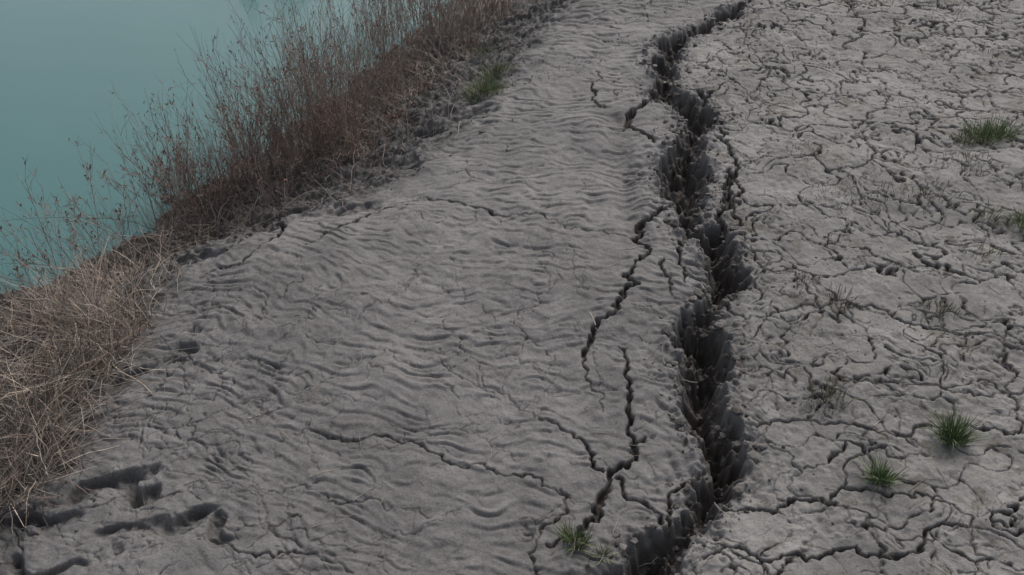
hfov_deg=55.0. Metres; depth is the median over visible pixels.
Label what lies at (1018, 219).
grass tuft
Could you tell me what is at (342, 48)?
dry shrub
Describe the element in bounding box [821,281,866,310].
dry grass tuft
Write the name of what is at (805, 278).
dry grass tuft
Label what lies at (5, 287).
bare shrub
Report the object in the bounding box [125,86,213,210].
dry shrub
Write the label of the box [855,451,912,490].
grass tuft
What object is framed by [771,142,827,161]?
dry grass tuft
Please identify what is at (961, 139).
grass tuft
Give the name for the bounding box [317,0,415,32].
dry shrub
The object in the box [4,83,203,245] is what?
bare shrub
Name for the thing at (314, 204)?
dry grass
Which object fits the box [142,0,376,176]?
dry shrub
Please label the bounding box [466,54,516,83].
grass tuft
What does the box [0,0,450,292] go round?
river water
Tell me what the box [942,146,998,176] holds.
grass tuft
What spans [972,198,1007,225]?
grass tuft
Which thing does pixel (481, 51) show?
grass tuft
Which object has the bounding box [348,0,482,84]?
dry shrub
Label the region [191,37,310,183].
dry shrub
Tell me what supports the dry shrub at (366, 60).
on the mud ground at (462, 224)
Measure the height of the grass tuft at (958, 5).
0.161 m
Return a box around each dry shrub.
[113,76,254,232]
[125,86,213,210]
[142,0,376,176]
[158,80,276,197]
[168,26,335,152]
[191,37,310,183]
[210,2,372,130]
[215,0,409,160]
[240,143,317,210]
[252,0,416,133]
[292,0,428,113]
[299,5,390,94]
[316,47,400,166]
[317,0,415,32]
[348,0,475,60]
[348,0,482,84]
[355,87,418,134]
[358,0,452,27]
[411,59,449,98]
[416,0,484,38]
[438,25,495,61]
[455,0,509,22]
[504,0,537,10]
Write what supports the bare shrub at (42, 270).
on the mud ground at (462, 224)
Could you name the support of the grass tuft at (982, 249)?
on the mud ground at (462, 224)
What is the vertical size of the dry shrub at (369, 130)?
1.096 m
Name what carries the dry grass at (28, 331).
on the mud ground at (462, 224)
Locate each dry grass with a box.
[0,228,218,539]
[101,0,526,265]
[126,18,539,334]
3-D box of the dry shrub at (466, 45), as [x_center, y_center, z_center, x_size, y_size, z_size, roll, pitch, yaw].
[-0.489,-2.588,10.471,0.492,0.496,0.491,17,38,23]
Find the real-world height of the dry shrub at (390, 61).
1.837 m
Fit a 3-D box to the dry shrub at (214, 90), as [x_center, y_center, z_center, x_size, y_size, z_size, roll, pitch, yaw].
[-2.499,-2.001,9.595,0.980,1.414,1.604,25,42,32]
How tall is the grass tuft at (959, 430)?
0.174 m
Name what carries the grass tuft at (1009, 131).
on the mud ground at (462, 224)
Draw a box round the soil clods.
[0,0,1023,574]
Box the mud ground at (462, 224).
[0,0,1023,574]
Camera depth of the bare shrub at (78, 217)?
7.36 m
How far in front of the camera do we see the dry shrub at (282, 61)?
9.68 m
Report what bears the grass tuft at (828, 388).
on the mud ground at (462, 224)
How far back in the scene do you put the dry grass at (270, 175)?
8.77 m
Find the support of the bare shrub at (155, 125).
on the mud ground at (462, 224)
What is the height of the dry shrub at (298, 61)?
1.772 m
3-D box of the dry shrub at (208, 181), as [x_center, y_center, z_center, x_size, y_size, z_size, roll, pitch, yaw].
[-2.656,-0.995,8.085,1.086,1.238,1.008,0,35,0]
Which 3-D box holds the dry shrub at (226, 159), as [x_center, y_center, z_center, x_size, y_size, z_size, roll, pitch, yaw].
[-2.546,-1.165,8.337,1.030,1.095,1.086,0,35,0]
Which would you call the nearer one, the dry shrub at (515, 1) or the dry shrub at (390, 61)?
the dry shrub at (390, 61)
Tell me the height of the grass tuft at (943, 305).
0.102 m
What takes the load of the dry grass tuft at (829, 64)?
on the mud ground at (462, 224)
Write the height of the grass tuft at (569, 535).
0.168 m
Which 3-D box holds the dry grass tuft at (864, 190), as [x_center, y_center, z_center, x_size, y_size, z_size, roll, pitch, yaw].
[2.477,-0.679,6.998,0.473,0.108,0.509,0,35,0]
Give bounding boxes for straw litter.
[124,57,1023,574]
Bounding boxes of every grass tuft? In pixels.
[458,71,510,105]
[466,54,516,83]
[469,38,506,58]
[547,517,606,557]
[584,540,621,565]
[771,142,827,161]
[789,267,822,288]
[800,182,857,211]
[801,373,862,414]
[815,55,844,69]
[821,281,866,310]
[828,174,895,213]
[850,0,920,11]
[853,181,913,209]
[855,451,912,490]
[891,99,946,123]
[893,175,972,214]
[913,0,996,18]
[917,406,994,455]
[918,294,965,322]
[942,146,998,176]
[947,127,983,147]
[952,112,1015,145]
[954,233,1010,266]
[957,38,1023,65]
[971,110,1023,144]
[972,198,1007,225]
[1001,204,1023,234]
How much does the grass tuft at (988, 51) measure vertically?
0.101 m
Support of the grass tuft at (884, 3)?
on the mud ground at (462, 224)
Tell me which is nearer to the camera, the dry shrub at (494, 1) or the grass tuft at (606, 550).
the grass tuft at (606, 550)
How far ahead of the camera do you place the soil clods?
5.96 m
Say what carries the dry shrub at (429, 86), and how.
on the mud ground at (462, 224)
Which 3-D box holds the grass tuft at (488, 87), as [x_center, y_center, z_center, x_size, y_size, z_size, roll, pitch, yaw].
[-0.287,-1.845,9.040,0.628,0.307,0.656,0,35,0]
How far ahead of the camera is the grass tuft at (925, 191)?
6.98 m
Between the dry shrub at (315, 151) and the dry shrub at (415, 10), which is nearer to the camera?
the dry shrub at (315, 151)
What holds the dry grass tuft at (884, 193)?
on the mud ground at (462, 224)
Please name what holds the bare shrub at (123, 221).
on the mud ground at (462, 224)
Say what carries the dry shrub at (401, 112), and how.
on the mud ground at (462, 224)
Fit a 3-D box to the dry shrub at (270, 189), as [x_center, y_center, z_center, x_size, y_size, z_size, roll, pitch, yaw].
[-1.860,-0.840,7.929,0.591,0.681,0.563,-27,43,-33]
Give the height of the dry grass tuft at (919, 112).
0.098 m
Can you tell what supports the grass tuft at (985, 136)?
on the mud ground at (462, 224)
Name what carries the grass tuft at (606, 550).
on the mud ground at (462, 224)
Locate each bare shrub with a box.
[0,157,67,298]
[0,225,137,314]
[1,148,124,280]
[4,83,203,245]
[17,135,146,267]
[98,79,211,202]
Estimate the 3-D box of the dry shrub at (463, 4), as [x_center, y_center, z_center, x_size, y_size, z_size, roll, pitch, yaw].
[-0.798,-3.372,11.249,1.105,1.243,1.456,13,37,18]
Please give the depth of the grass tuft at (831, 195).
6.98 m
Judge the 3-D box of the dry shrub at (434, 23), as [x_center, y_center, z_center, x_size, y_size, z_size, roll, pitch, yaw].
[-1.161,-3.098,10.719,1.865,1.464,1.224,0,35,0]

